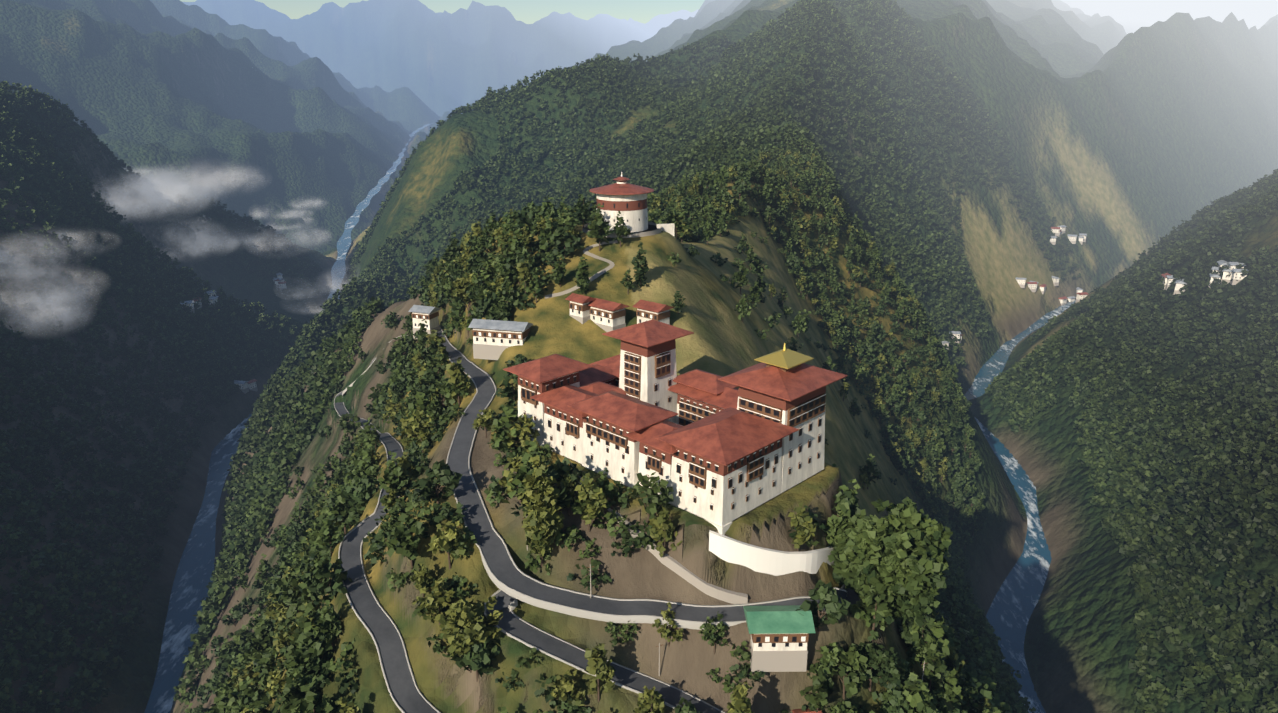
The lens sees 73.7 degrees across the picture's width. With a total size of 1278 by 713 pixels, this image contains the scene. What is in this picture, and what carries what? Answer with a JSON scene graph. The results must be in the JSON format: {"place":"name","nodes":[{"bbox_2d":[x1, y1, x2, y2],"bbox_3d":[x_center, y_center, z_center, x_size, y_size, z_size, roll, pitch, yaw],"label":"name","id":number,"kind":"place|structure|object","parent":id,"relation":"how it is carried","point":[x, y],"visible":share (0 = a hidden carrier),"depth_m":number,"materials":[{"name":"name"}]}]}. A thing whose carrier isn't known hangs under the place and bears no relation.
{"place":"outdoors","nodes":[
{"label":"outdoors","id":0,"kind":"place"},
{"bbox_2d":[0,246,32,279],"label":"cloud","id":1,"kind":"structure","parent":0,"point":[13,262],"depth_m":763.45,"materials":[{"name":"white"}]},
{"bbox_2d":[0,234,69,284],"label":"cloud","id":2,"kind":"structure","parent":0,"point":[32,253],"depth_m":771.70,"materials":[{"name":"white"}]},
{"bbox_2d":[6,268,70,307],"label":"cloud","id":3,"kind":"structure","parent":0,"point":[41,291],"depth_m":777.42,"materials":[{"name":"white"}]},
{"bbox_2d":[0,233,79,293],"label":"cloud","id":4,"kind":"structure","parent":0,"point":[33,266],"depth_m":752.22,"materials":[{"name":"white"}]},
{"bbox_2d":[2,290,94,338],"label":"cloud","id":5,"kind":"structure","parent":0,"point":[51,313],"depth_m":725.63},
{"bbox_2d":[4,274,98,326],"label":"cloud","id":6,"kind":"structure","parent":0,"point":[51,300],"depth_m":728.24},
{"bbox_2d":[18,280,85,308],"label":"cloud","id":7,"kind":"structure","parent":0,"point":[55,295],"depth_m":770.77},
{"bbox_2d":[1,260,108,319],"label":"cloud","id":8,"kind":"structure","parent":0,"point":[47,292],"depth_m":716.92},
{"bbox_2d":[0,228,120,269],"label":"cloud","id":9,"kind":"structure","parent":0,"point":[53,251],"depth_m":782.27,"materials":[{"name":"white"}]},
{"bbox_2d":[95,178,169,218],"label":"cloud","id":10,"kind":"structure","parent":0,"point":[132,194],"depth_m":1090.92,"materials":[{"name":"white"}]},
{"bbox_2d":[107,181,179,221],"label":"cloud","id":11,"kind":"structure","parent":0,"point":[141,204],"depth_m":1096.28,"materials":[{"name":"white"}]},
{"bbox_2d":[104,175,191,216],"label":"cloud","id":12,"kind":"structure","parent":0,"point":[128,207],"depth_m":1095.63,"materials":[{"name":"white"}]},
{"bbox_2d":[127,163,183,190],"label":"cloud","id":13,"kind":"structure","parent":0,"point":[152,175],"depth_m":1226.68,"materials":[{"name":"white"}]},
{"bbox_2d":[101,168,217,220],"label":"cloud","id":14,"kind":"structure","parent":0,"point":[142,183],"depth_m":1069.99,"materials":[{"name":"white"}]},
{"bbox_2d":[123,164,207,202],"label":"cloud","id":15,"kind":"structure","parent":0,"point":[162,181],"depth_m":1154.92,"materials":[{"name":"white"}]},
{"bbox_2d":[104,167,238,215],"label":"cloud","id":16,"kind":"structure","parent":0,"point":[170,191],"depth_m":1073.84,"materials":[{"name":"white"}]},
{"bbox_2d":[158,216,229,257],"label":"cloud","id":17,"kind":"structure","parent":0,"point":[194,236],"depth_m":1149.75,"materials":[{"name":"white"}]},
{"bbox_2d":[167,232,240,261],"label":"cloud","id":18,"kind":"structure","parent":0,"point":[199,247],"depth_m":1173.35,"materials":[{"name":"white"}]},
{"bbox_2d":[145,159,270,200],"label":"cloud","id":19,"kind":"structure","parent":0,"point":[224,182],"depth_m":1177.05,"materials":[{"name":"white"}]},
{"bbox_2d":[181,230,256,255],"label":"cloud","id":20,"kind":"structure","parent":0,"point":[215,245],"depth_m":1223.68,"materials":[{"name":"white"}]},
{"bbox_2d":[187,225,272,249],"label":"cloud","id":21,"kind":"structure","parent":0,"point":[231,238],"depth_m":1207.73,"materials":[{"name":"white"}]},
{"bbox_2d":[244,226,329,258],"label":"cloud","id":22,"kind":"structure","parent":0,"point":[289,240],"depth_m":1237.02,"materials":[{"name":"white"}]},
{"bbox_2d":[144,123,431,712],"bbox_3d":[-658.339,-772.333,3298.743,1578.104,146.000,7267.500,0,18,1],"label":"river","id":23,"kind":"structure","parent":0,"point":[192,580],"depth_m":626.94,"materials":[{"name":"liquid"}]},
{"bbox_2d":[267,213,314,232],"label":"cloud","id":24,"kind":"structure","parent":0,"point":[294,224],"depth_m":2081.32,"materials":[{"name":"white"}]},
{"bbox_2d":[272,209,313,218],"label":"cloud","id":25,"kind":"structure","parent":0,"point":[293,213],"depth_m":2115.13,"materials":[{"name":"white"}]},
{"bbox_2d":[281,279,323,299],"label":"cloud","id":26,"kind":"structure","parent":0,"point":[305,289],"depth_m":1262.66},
{"bbox_2d":[290,196,322,212],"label":"cloud","id":27,"kind":"structure","parent":0,"point":[306,203],"depth_m":2220.88,"materials":[{"name":"white"}]},
{"bbox_2d":[283,284,335,313],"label":"cloud","id":28,"kind":"structure","parent":0,"point":[311,299],"depth_m":1212.62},
{"bbox_2d":[315,265,358,294],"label":"cloud","id":29,"kind":"structure","parent":0,"point":[336,279],"depth_m":1303.40,"materials":[{"name":"white"}]},
{"bbox_2d":[335,329,447,712],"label":"road","id":30,"kind":"structure","parent":0,"point":[407,696],"depth_m":195.28,"materials":[{"name":"grey asphalt"}]},
{"bbox_2d":[334,327,449,712],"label":"road kerb","id":31,"kind":"structure","parent":30,"relation":"on","point":[378,651],"depth_m":197.01,"materials":[{"name":"grey concrete"}]},
{"bbox_2d":[180,0,704,23],"label":"sky","id":32,"kind":"structure","parent":0,"point":[526,11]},
{"bbox_2d":[545,240,617,298],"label":"hill path","id":33,"kind":"structure","parent":0,"point":[601,272],"depth_m":299.36,"materials":[{"name":"beige"}]},
{"bbox_2d":[486,590,722,712],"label":"road","id":34,"kind":"structure","parent":0,"point":[510,622],"depth_m":179.51,"materials":[{"name":"grey asphalt"}]},
{"bbox_2d":[0,0,1277,712],"bbox_3d":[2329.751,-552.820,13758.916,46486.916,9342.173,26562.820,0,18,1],"label":"terrain","id":35,"kind":"structure","parent":0,"point":[1132,128],"depth_m":1114.93,"materials":[{"name":"green plant"}]},
{"bbox_2d":[408,305,440,338],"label":"grey house","id":36,"kind":"structure","parent":35,"relation":"on","point":[428,314],"depth_m":374.72,"materials":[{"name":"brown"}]},
{"bbox_2d":[468,319,532,359],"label":"grey house","id":37,"kind":"structure","parent":35,"relation":"on","point":[493,339],"depth_m":274.26,"materials":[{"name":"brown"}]},
{"bbox_2d":[565,293,595,323],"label":"house","id":38,"kind":"structure","parent":35,"relation":"on","point":[579,307],"depth_m":277.93,"materials":[{"name":"white paint"}]},
{"bbox_2d":[171,131,1035,712],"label":"spur trees","id":39,"kind":"object","parent":35,"relation":"on","point":[981,679],"depth_m":308.51,"materials":[{"name":"green plant"}]},
{"bbox_2d":[484,589,726,712],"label":"road kerb","id":40,"kind":"structure","parent":35,"relation":"on","point":[513,605],"depth_m":179.15,"materials":[{"name":"grey concrete"}]},
{"bbox_2d":[588,298,628,331],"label":"house","id":41,"kind":"structure","parent":35,"relation":"on","point":[607,316],"depth_m":275.22,"materials":[{"name":"white paint"}]},
{"bbox_2d":[582,172,674,237],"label":"watchtower","id":42,"kind":"structure","parent":35,"relation":"on","point":[628,201],"depth_m":322.82,"materials":[{"name":"white paint"}]},
{"bbox_2d":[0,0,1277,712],"bbox_3d":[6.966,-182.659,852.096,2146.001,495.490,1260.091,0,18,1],"label":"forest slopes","id":43,"kind":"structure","parent":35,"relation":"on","point":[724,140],"depth_m":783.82,"materials":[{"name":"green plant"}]},
{"bbox_2d":[335,194,952,712],"bbox_3d":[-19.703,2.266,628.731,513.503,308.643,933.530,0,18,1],"label":"trees","id":44,"kind":"object","parent":35,"relation":"on","point":[905,544],"depth_m":183.59,"materials":[{"name":"green plant"}]},
{"bbox_2d":[632,299,673,324],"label":"house","id":45,"kind":"structure","parent":35,"relation":"on","point":[647,310],"depth_m":275.34,"materials":[{"name":"brown"}]},
{"bbox_2d":[503,319,846,534],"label":"fortress monastery","id":46,"kind":"structure","parent":35,"relation":"on","point":[720,453],"depth_m":201.21,"materials":[{"name":"white paint"}]},
{"bbox_2d":[578,476,834,603],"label":"site walls","id":47,"kind":"structure","parent":35,"relation":"on","point":[756,558],"depth_m":185.78,"materials":[{"name":"white"}]},
{"bbox_2d":[180,225,1248,393],"bbox_3d":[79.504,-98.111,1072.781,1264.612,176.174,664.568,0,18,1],"label":"village houses","id":48,"kind":"structure","parent":35,"relation":"on","point":[1233,270],"depth_m":969.48,"materials":[{"name":"white paint"}]},
{"bbox_2d":[523,482,925,679],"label":"utility poles","id":49,"kind":"object","parent":35,"relation":"on","point":[659,643],"visible":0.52,"depth_m":183.23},
{"bbox_2d":[743,605,814,671],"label":"building","id":50,"kind":"structure","parent":35,"relation":"on","point":[779,638],"depth_m":174.34,"materials":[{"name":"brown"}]},
{"bbox_2d":[792,708,821,712],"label":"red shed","id":51,"kind":"structure","parent":35,"relation":"on","point":[808,710],"depth_m":175.29,"materials":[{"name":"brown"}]},
{"bbox_2d":[443,343,931,621],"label":"road","id":52,"kind":"structure","parent":0,"point":[504,570],"depth_m":190.02,"materials":[{"name":"grey asphalt"}]},
{"bbox_2d":[446,342,848,629],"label":"road kerb","id":53,"kind":"structure","parent":52,"relation":"on","point":[568,610],"depth_m":182.40,"materials":[{"name":"grey concrete"}]},
{"bbox_2d":[964,300,1075,712],"bbox_3d":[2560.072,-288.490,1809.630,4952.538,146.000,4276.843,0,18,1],"label":"river","id":54,"kind":"structure","parent":0,"point":[1013,604],"depth_m":630.44,"materials":[{"name":"liquid"}]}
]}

